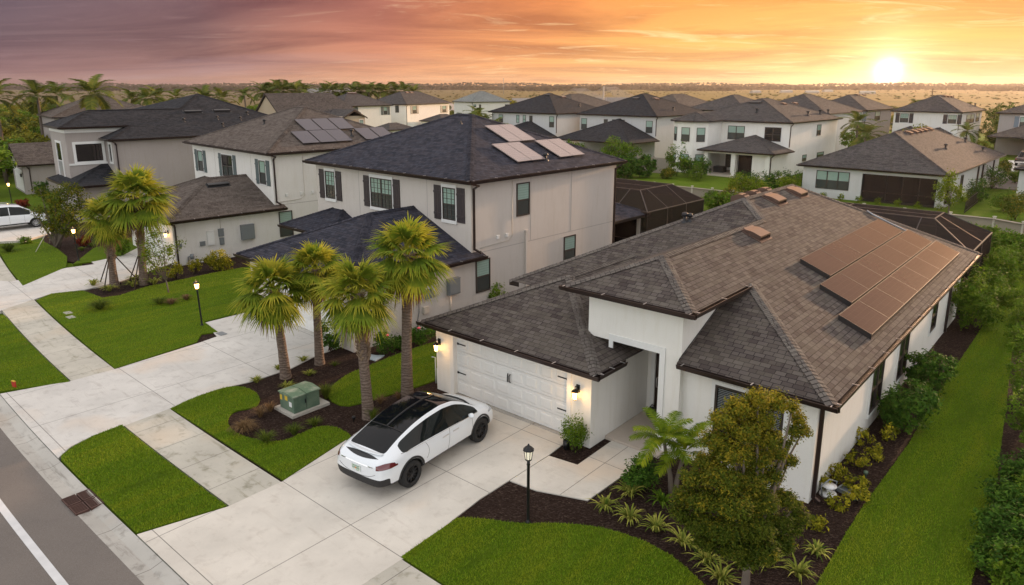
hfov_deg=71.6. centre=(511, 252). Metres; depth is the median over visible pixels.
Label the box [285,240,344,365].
cabbage palm
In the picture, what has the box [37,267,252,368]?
lawn
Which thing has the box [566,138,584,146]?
broadleaf tree
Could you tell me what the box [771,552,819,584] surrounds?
lily clump
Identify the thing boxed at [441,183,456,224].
window
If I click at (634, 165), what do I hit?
hedge
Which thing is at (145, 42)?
sky
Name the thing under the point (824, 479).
croton
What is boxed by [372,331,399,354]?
shrub
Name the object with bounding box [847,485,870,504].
croton
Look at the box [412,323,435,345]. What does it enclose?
shrub
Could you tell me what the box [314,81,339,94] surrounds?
feather palm
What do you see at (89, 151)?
window
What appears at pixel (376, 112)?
two storey house
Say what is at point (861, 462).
croton
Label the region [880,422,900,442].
croton
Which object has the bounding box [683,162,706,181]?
young tree
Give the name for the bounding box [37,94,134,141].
two storey house
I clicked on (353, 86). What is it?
feather palm
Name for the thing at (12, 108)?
feather palm
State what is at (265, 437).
grass tuft
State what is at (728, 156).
window
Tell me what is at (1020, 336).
shrub
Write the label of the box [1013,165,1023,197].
bungalow
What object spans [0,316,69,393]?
lawn
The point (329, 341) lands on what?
shrub
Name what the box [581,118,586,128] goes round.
window
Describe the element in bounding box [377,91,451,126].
two storey house
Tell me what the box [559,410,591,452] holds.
shrub
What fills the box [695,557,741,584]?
lily clump
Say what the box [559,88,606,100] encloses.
house shell
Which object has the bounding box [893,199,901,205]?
box bush
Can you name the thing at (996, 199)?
shrub
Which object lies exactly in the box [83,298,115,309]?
grass tuft
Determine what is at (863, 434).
croton
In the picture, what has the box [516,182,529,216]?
window
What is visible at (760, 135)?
two storey house
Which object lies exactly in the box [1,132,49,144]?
broadleaf tree
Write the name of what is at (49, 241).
tree stake
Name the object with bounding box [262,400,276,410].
grass tuft
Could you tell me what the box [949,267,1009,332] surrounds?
shrub
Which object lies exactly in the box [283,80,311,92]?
feather palm
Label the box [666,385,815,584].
layered tree
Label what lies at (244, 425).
grass tuft
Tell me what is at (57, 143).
window
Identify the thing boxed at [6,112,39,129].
broadleaf tree
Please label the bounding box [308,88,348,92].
house shell
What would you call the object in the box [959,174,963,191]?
window
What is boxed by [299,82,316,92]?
feather palm
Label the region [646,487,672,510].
lily clump
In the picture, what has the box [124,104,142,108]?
two storey house
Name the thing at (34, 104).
feather palm
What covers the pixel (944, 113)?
two storey house
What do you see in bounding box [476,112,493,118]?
feather palm
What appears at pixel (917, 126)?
broadleaf tree
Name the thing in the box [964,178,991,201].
shrub
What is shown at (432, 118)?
single storey annex
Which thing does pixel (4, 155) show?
broadleaf tree
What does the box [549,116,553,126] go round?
window
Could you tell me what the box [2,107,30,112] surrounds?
broadleaf tree
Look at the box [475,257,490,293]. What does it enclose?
window
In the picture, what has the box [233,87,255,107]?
feather palm
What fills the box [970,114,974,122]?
window
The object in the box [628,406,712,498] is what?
feather palm
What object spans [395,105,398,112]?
window
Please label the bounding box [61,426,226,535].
lawn
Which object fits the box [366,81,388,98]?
feather palm
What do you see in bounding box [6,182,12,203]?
lamp post
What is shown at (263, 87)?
feather palm
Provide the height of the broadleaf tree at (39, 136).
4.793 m
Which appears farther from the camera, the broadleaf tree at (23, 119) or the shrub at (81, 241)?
the broadleaf tree at (23, 119)
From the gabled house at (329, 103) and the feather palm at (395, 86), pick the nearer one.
the gabled house at (329, 103)
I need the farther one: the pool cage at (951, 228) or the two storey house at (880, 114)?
the two storey house at (880, 114)
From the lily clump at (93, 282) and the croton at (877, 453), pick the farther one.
the lily clump at (93, 282)
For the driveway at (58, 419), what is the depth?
24.29 m
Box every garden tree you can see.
[718,182,745,203]
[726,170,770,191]
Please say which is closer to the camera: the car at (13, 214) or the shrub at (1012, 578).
the shrub at (1012, 578)
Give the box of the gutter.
[0,395,186,584]
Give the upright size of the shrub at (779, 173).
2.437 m
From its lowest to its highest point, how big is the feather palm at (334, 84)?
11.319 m
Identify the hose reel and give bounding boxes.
[819,479,837,497]
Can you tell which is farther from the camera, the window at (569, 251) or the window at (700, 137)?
the window at (700, 137)
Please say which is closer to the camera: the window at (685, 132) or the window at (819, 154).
the window at (685, 132)
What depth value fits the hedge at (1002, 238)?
41.52 m
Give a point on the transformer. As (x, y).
(299, 397)
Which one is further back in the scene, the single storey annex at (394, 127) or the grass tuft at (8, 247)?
the single storey annex at (394, 127)
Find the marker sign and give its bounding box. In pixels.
[11,380,16,387]
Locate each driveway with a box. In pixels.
[0,224,50,243]
[0,248,169,313]
[0,313,340,461]
[137,393,564,584]
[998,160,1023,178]
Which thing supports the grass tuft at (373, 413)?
on the mulch bed at (507, 502)
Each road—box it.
[0,428,143,584]
[985,179,1017,190]
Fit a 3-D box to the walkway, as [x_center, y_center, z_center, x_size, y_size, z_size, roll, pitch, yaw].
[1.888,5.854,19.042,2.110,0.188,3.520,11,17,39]
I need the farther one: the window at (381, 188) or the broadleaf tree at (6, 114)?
the broadleaf tree at (6, 114)
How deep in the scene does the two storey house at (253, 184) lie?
44.42 m
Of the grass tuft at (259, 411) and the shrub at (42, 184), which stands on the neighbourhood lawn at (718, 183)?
the shrub at (42, 184)
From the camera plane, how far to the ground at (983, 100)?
834.67 m
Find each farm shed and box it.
[749,90,760,92]
[779,90,792,92]
[804,90,819,92]
[859,91,875,93]
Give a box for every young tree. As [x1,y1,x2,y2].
[136,213,186,292]
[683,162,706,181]
[932,168,969,212]
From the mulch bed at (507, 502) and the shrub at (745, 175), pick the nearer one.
the mulch bed at (507, 502)
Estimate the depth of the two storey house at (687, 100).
135.85 m
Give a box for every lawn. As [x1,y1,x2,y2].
[0,131,1023,462]
[0,241,66,284]
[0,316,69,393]
[26,197,74,231]
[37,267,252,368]
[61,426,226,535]
[73,237,136,266]
[171,387,349,480]
[328,342,436,406]
[401,517,702,584]
[816,276,1023,584]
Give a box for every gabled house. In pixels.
[6,142,58,193]
[256,93,367,123]
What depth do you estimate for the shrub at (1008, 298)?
30.54 m
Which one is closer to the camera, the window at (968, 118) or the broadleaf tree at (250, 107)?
the window at (968, 118)
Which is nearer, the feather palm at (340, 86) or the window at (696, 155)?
the window at (696, 155)
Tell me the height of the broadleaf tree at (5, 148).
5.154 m
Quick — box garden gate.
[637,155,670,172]
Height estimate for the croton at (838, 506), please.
0.523 m
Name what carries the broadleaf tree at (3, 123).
on the undergrowth
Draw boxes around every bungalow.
[416,184,982,503]
[796,127,1006,207]
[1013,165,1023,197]
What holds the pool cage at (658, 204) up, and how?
on the neighbourhood lawn at (718, 183)
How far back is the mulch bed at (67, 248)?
40.35 m
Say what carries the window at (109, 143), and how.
in the two storey house at (93, 150)
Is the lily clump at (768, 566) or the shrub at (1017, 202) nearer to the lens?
the lily clump at (768, 566)
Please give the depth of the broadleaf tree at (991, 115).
147.39 m
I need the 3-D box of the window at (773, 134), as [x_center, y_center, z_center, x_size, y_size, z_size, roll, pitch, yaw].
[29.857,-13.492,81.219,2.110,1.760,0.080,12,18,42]
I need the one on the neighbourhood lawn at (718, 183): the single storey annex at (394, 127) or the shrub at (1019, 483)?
the single storey annex at (394, 127)
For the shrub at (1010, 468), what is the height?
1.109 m
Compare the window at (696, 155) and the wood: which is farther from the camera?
the wood
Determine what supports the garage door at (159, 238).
in the two storey house at (253, 184)
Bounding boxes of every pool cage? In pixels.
[614,178,703,242]
[843,202,992,311]
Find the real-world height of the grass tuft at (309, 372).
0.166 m
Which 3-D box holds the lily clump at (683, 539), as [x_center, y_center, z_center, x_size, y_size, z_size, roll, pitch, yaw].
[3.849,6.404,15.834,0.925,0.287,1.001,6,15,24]
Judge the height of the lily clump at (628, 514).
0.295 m
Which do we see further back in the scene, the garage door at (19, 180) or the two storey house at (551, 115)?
the two storey house at (551, 115)
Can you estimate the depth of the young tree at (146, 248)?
34.56 m
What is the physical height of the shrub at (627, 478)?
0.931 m
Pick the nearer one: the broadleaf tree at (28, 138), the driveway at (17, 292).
the driveway at (17, 292)
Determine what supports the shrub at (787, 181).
on the neighbourhood lawn at (718, 183)
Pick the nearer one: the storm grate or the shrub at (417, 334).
the storm grate
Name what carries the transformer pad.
on the mulch bed at (507, 502)
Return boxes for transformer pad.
[274,397,329,418]
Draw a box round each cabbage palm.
[74,194,130,286]
[93,162,179,285]
[226,252,317,379]
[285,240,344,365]
[309,253,404,420]
[365,214,455,398]
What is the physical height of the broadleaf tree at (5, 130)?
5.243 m
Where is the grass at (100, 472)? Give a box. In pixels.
[0,242,1023,584]
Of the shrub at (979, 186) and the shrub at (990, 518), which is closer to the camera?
the shrub at (990, 518)
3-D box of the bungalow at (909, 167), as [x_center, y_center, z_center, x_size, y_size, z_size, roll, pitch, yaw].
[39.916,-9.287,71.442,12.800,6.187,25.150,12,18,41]
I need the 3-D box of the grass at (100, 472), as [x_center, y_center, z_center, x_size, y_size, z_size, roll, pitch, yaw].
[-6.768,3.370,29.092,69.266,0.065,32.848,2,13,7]
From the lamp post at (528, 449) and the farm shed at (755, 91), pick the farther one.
the farm shed at (755, 91)
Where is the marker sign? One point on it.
(13, 382)
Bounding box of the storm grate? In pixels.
[61,489,104,515]
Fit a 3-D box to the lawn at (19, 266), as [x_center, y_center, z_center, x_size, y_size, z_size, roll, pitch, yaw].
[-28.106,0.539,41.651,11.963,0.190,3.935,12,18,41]
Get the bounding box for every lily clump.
[84,279,102,285]
[100,283,119,290]
[125,280,142,286]
[145,276,160,284]
[587,492,624,513]
[609,480,645,499]
[614,502,645,524]
[637,511,677,533]
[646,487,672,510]
[664,526,695,550]
[686,540,728,573]
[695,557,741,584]
[759,553,791,571]
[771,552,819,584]
[800,538,834,561]
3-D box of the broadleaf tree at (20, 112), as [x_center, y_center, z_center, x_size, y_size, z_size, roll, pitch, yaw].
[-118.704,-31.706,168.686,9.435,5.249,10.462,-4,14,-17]
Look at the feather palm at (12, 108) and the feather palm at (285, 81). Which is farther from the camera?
the feather palm at (285, 81)
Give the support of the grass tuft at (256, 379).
on the mulch bed at (507, 502)
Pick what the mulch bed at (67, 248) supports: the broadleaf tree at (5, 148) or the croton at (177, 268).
the croton at (177, 268)
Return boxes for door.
[14,167,24,191]
[144,224,166,258]
[266,279,332,333]
[457,338,566,431]
[649,352,659,406]
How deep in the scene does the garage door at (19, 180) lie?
69.42 m
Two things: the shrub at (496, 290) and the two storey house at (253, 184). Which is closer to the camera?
the shrub at (496, 290)
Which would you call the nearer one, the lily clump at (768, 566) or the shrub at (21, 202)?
the lily clump at (768, 566)
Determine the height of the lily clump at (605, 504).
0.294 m
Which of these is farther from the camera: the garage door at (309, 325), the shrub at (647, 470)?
the garage door at (309, 325)
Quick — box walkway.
[510,441,648,500]
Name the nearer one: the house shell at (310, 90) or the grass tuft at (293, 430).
the grass tuft at (293, 430)
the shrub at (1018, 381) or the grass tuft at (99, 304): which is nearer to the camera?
the shrub at (1018, 381)
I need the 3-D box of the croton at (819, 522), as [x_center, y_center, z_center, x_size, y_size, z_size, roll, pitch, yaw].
[7.083,6.234,16.417,0.614,0.445,0.544,-5,14,-20]
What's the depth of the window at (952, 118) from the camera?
108.76 m
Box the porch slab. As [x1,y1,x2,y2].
[605,410,662,458]
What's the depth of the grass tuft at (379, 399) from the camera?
22.89 m
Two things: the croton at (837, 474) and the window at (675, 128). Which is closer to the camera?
the croton at (837, 474)
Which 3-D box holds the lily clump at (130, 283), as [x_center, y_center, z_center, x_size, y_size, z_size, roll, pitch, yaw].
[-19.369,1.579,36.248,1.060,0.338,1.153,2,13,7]
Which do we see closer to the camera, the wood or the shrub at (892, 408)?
the shrub at (892, 408)
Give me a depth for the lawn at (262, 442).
20.56 m
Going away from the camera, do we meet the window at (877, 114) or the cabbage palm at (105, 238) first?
the cabbage palm at (105, 238)
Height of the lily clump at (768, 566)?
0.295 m
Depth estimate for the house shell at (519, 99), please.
387.30 m
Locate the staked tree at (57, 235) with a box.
[25,181,91,247]
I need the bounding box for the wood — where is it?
[2,82,1023,91]
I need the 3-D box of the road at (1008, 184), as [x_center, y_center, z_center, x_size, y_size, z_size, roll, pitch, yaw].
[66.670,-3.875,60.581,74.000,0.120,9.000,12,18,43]
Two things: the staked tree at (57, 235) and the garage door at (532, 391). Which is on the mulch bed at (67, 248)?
the staked tree at (57, 235)
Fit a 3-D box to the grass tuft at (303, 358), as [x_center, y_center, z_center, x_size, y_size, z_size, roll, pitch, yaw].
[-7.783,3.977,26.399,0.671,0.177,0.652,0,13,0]
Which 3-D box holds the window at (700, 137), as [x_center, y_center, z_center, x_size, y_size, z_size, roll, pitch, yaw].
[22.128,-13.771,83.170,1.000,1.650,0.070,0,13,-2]
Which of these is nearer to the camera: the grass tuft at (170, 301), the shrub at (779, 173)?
the grass tuft at (170, 301)
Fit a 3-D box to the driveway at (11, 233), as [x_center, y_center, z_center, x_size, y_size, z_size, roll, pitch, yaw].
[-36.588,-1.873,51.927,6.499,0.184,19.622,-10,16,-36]
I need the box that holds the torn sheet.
[370,354,383,360]
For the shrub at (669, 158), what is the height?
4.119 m
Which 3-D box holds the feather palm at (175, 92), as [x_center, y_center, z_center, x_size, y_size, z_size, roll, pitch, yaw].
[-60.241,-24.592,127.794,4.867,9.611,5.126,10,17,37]
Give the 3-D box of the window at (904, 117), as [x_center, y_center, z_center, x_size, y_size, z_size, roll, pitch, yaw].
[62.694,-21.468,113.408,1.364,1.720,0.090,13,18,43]
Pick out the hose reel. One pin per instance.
(830, 487)
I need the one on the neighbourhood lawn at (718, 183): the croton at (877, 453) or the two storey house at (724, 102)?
the two storey house at (724, 102)
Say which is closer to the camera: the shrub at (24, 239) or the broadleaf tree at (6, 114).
the shrub at (24, 239)
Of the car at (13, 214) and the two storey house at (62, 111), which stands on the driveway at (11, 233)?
the car at (13, 214)
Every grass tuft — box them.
[0,242,24,251]
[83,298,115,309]
[150,296,169,303]
[163,297,179,304]
[180,294,192,299]
[227,417,258,434]
[249,404,268,417]
[250,375,263,382]
[254,429,280,443]
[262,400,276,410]
[276,380,296,387]
[284,421,303,434]
[294,355,309,361]
[303,369,317,375]
[304,415,323,425]
[319,381,336,398]
[364,407,380,418]
[373,393,386,403]
[393,389,401,398]
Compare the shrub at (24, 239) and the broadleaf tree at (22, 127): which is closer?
the shrub at (24, 239)
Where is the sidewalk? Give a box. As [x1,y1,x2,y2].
[0,257,440,584]
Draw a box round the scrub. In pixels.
[0,90,1021,112]
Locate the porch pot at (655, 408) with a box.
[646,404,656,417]
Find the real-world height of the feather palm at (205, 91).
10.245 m
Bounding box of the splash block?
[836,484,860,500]
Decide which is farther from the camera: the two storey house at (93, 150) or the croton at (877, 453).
the two storey house at (93, 150)
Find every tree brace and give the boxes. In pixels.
[100,256,138,291]
[129,256,168,290]
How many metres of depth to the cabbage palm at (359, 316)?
20.66 m
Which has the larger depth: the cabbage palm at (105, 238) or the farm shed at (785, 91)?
the farm shed at (785, 91)
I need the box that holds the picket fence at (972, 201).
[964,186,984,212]
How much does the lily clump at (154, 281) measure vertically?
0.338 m
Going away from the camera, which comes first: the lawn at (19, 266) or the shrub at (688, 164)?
the lawn at (19, 266)
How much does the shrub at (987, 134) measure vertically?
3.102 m
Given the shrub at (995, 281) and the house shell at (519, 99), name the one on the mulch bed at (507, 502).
the shrub at (995, 281)
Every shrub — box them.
[14,198,29,206]
[16,236,32,244]
[33,180,50,198]
[73,234,90,246]
[114,235,130,255]
[321,318,341,350]
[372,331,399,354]
[390,332,401,349]
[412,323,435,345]
[488,282,507,298]
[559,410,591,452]
[620,465,649,489]
[623,451,662,493]
[659,166,676,178]
[665,139,692,175]
[679,156,695,176]
[688,155,711,177]
[731,169,756,188]
[748,169,776,186]
[762,171,792,188]
[776,175,802,187]
[783,167,802,186]
[877,378,944,434]
[877,390,901,416]
[901,346,958,393]
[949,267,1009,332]
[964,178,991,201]
[964,529,1023,578]
[969,262,1013,311]
[969,502,1023,540]
[974,470,1023,511]
[976,139,990,147]
[981,241,1023,289]
[983,164,1010,188]
[983,540,1023,584]
[984,128,996,145]
[985,187,1020,210]
[988,447,1023,482]
[991,241,1023,279]
[995,386,1023,442]
[998,158,1014,173]
[998,187,1023,220]
[998,281,1023,319]
[998,505,1023,544]
[1001,353,1023,403]
[1003,298,1023,351]
[1004,325,1023,367]
[1005,167,1019,182]
[1011,474,1023,511]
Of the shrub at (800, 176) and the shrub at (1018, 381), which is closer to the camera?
the shrub at (1018, 381)
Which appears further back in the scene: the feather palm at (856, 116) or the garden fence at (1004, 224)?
the feather palm at (856, 116)
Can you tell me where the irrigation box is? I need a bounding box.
[216,331,226,335]
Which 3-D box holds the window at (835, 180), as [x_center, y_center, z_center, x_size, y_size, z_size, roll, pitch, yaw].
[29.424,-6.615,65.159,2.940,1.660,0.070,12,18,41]
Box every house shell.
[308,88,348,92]
[512,98,529,101]
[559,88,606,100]
[589,87,633,101]
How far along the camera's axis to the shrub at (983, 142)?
101.19 m
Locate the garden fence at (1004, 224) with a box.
[673,184,1023,234]
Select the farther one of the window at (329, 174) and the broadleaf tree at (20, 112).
the broadleaf tree at (20, 112)
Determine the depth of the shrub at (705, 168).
78.75 m
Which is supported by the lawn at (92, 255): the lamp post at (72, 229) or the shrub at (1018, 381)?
the lamp post at (72, 229)
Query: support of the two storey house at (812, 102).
on the neighbourhood lawn at (718, 183)
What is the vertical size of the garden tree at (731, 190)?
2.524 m
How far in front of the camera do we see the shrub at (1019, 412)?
19.79 m
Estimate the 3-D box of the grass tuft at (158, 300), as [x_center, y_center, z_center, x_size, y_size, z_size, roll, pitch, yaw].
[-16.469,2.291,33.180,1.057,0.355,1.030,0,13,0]
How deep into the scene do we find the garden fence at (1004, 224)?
50.95 m
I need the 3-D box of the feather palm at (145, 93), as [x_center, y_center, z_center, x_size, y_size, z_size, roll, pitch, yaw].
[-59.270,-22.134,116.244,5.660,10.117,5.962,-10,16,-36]
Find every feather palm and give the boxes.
[0,78,28,142]
[7,79,67,134]
[33,81,77,109]
[60,74,122,109]
[114,88,141,104]
[130,85,163,104]
[138,85,174,105]
[161,88,188,100]
[183,85,224,97]
[210,87,239,104]
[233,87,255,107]
[249,81,272,104]
[257,79,284,99]
[263,79,296,92]
[271,79,303,92]
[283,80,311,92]
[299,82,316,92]
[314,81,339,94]
[323,80,345,95]
[329,83,349,95]
[343,81,366,94]
[350,81,374,95]
[357,82,384,97]
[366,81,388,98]
[373,81,394,97]
[386,82,409,93]
[392,81,416,92]
[406,84,422,91]
[463,105,486,114]
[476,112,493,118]
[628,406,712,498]
[837,111,878,142]
[842,120,887,145]
[951,122,980,142]
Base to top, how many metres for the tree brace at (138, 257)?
1.582 m
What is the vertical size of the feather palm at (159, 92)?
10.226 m
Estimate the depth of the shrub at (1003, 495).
16.83 m
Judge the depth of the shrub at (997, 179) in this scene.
70.01 m
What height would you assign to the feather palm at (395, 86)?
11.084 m
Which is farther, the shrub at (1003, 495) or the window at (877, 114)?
the window at (877, 114)
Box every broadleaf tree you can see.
[0,108,36,116]
[0,110,18,118]
[0,119,17,129]
[0,130,48,142]
[0,135,24,181]
[0,148,16,172]
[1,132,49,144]
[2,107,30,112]
[2,126,15,138]
[3,123,34,135]
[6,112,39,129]
[28,125,40,134]
[241,104,257,110]
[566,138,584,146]
[839,131,863,146]
[889,112,893,130]
[902,123,930,129]
[979,122,997,148]
[981,102,1019,127]
[992,106,1013,132]
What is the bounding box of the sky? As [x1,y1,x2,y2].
[0,0,1023,85]
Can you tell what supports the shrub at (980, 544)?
on the mulch bed at (507, 502)
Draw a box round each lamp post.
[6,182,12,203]
[70,227,79,260]
[193,280,203,325]
[523,444,533,523]
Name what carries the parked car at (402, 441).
on the driveway at (323, 520)
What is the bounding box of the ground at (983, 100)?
[0,86,1023,132]
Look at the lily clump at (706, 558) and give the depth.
15.17 m
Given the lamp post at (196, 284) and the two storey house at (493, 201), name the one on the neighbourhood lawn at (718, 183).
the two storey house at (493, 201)
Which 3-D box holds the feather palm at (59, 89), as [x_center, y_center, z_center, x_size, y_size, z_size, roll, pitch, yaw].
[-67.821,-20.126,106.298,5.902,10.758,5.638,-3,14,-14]
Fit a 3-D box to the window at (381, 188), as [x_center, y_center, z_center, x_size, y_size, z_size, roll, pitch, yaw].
[-6.417,-2.900,34.845,1.850,1.760,0.090,12,18,41]
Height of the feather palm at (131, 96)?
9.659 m
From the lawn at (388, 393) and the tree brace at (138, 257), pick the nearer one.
the lawn at (388, 393)
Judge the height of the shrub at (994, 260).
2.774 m
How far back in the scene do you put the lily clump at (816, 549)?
15.51 m
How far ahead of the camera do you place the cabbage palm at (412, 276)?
21.85 m
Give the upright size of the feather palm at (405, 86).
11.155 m
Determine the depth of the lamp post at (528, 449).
16.29 m
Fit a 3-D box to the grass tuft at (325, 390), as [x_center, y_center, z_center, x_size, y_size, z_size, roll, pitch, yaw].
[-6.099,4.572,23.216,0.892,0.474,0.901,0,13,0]
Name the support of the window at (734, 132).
in the two storey house at (760, 135)
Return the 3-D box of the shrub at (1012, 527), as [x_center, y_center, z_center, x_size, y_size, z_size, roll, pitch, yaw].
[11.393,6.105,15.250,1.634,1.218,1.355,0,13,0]
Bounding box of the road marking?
[0,499,68,584]
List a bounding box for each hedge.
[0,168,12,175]
[616,153,657,178]
[701,189,736,208]
[968,221,1023,259]
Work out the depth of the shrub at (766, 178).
68.12 m
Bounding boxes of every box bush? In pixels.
[874,196,880,204]
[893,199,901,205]
[913,201,922,207]
[934,202,943,210]
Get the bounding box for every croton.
[166,260,183,278]
[188,256,203,272]
[201,249,234,270]
[804,513,828,532]
[818,472,832,489]
[824,491,850,512]
[827,462,849,483]
[842,471,870,490]
[844,448,871,467]
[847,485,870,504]
[854,426,876,445]
[863,442,884,462]
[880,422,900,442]
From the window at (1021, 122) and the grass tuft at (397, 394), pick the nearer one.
the grass tuft at (397, 394)
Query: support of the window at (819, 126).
in the two storey house at (760, 135)
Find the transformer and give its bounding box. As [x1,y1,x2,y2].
[278,381,319,413]
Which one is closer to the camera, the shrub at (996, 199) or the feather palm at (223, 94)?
the shrub at (996, 199)
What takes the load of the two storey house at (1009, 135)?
on the neighbourhood lawn at (718, 183)
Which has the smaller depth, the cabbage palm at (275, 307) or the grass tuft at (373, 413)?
the grass tuft at (373, 413)
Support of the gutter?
on the road at (74, 549)
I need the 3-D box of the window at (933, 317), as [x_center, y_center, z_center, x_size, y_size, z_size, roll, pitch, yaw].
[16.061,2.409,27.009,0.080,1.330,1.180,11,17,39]
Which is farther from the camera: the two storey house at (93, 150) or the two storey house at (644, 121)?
the two storey house at (644, 121)
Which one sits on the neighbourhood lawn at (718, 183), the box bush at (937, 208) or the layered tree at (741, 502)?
the box bush at (937, 208)
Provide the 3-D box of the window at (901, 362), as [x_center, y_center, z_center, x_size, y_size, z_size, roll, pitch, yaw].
[12.964,3.403,23.543,0.080,1.680,1.480,11,17,39]
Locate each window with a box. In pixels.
[55,140,65,176]
[72,141,106,163]
[107,142,113,163]
[196,149,203,171]
[221,153,233,175]
[258,159,266,185]
[278,210,293,236]
[323,168,336,201]
[369,174,393,210]
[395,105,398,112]
[412,106,416,113]
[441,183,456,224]
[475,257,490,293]
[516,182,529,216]
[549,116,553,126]
[563,234,575,259]
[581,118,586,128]
[646,121,652,132]
[674,126,676,140]
[681,127,689,141]
[695,154,703,160]
[696,128,704,141]
[709,380,788,465]
[725,154,730,166]
[727,126,744,138]
[764,126,782,142]
[815,170,849,190]
[816,124,821,135]
[817,151,823,156]
[866,360,885,418]
[875,111,880,119]
[893,333,910,384]
[899,112,909,123]
[928,303,938,335]
[947,114,957,124]
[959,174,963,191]
[966,114,970,122]
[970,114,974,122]
[975,113,979,121]
[1018,116,1023,126]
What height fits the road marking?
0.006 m
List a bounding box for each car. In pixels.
[0,202,46,226]
[337,391,492,487]
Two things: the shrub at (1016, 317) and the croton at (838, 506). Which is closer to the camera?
the croton at (838, 506)
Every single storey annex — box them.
[377,122,410,132]
[419,114,448,123]
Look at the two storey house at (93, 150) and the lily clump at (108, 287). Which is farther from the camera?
the two storey house at (93, 150)
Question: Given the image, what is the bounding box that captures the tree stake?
[35,223,76,251]
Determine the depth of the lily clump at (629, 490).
17.70 m
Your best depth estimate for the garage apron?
21.76 m
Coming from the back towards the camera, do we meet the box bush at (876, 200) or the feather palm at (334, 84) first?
the feather palm at (334, 84)
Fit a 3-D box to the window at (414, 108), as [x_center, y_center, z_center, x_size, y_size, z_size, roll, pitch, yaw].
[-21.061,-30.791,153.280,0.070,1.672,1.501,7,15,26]
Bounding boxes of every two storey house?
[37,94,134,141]
[42,93,267,222]
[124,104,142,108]
[132,106,392,265]
[233,113,644,352]
[337,92,393,126]
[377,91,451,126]
[452,91,511,119]
[488,93,595,144]
[554,93,702,157]
[565,94,611,106]
[660,94,708,106]
[671,98,842,179]
[692,94,753,110]
[781,94,862,150]
[831,94,895,137]
[891,95,985,142]
[987,104,1023,154]
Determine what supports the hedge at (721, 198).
on the neighbourhood lawn at (718, 183)
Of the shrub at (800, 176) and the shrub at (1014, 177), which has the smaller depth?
the shrub at (800, 176)
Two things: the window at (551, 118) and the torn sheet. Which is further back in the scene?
the window at (551, 118)
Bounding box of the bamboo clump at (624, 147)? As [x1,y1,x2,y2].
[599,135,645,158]
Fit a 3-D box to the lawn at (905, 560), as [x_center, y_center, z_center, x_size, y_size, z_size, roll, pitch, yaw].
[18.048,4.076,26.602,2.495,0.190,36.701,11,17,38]
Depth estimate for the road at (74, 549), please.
16.10 m
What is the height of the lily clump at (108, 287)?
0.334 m
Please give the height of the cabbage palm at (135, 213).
6.479 m
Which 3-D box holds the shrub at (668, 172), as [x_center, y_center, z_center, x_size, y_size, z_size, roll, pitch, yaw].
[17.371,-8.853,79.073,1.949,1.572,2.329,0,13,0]
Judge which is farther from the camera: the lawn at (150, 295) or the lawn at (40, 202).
the lawn at (40, 202)
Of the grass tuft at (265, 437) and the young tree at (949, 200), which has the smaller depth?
the grass tuft at (265, 437)
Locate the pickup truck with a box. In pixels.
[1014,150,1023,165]
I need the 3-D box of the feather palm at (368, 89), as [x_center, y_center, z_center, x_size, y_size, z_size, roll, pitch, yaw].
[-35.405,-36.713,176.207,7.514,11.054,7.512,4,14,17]
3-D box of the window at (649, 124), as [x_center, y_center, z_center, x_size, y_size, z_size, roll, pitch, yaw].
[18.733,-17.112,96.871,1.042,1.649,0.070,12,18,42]
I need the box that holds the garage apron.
[456,393,565,437]
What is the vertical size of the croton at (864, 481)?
0.501 m
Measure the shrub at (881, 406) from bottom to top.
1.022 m
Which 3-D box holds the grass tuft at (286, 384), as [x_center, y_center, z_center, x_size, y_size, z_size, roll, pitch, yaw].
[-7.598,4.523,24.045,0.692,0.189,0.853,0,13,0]
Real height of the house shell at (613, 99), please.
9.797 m
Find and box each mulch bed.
[35,222,249,301]
[105,298,1023,584]
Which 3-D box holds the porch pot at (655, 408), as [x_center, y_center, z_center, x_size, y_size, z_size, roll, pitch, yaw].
[4.317,4.867,21.776,0.410,0.359,0.380,0,13,0]
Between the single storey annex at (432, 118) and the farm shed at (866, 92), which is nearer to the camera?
the single storey annex at (432, 118)
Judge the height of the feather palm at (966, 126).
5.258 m
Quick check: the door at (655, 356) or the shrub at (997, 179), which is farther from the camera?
the shrub at (997, 179)
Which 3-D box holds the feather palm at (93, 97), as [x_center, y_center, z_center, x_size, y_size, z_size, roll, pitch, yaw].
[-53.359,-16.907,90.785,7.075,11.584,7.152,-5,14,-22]
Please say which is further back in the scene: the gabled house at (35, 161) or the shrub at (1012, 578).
the gabled house at (35, 161)

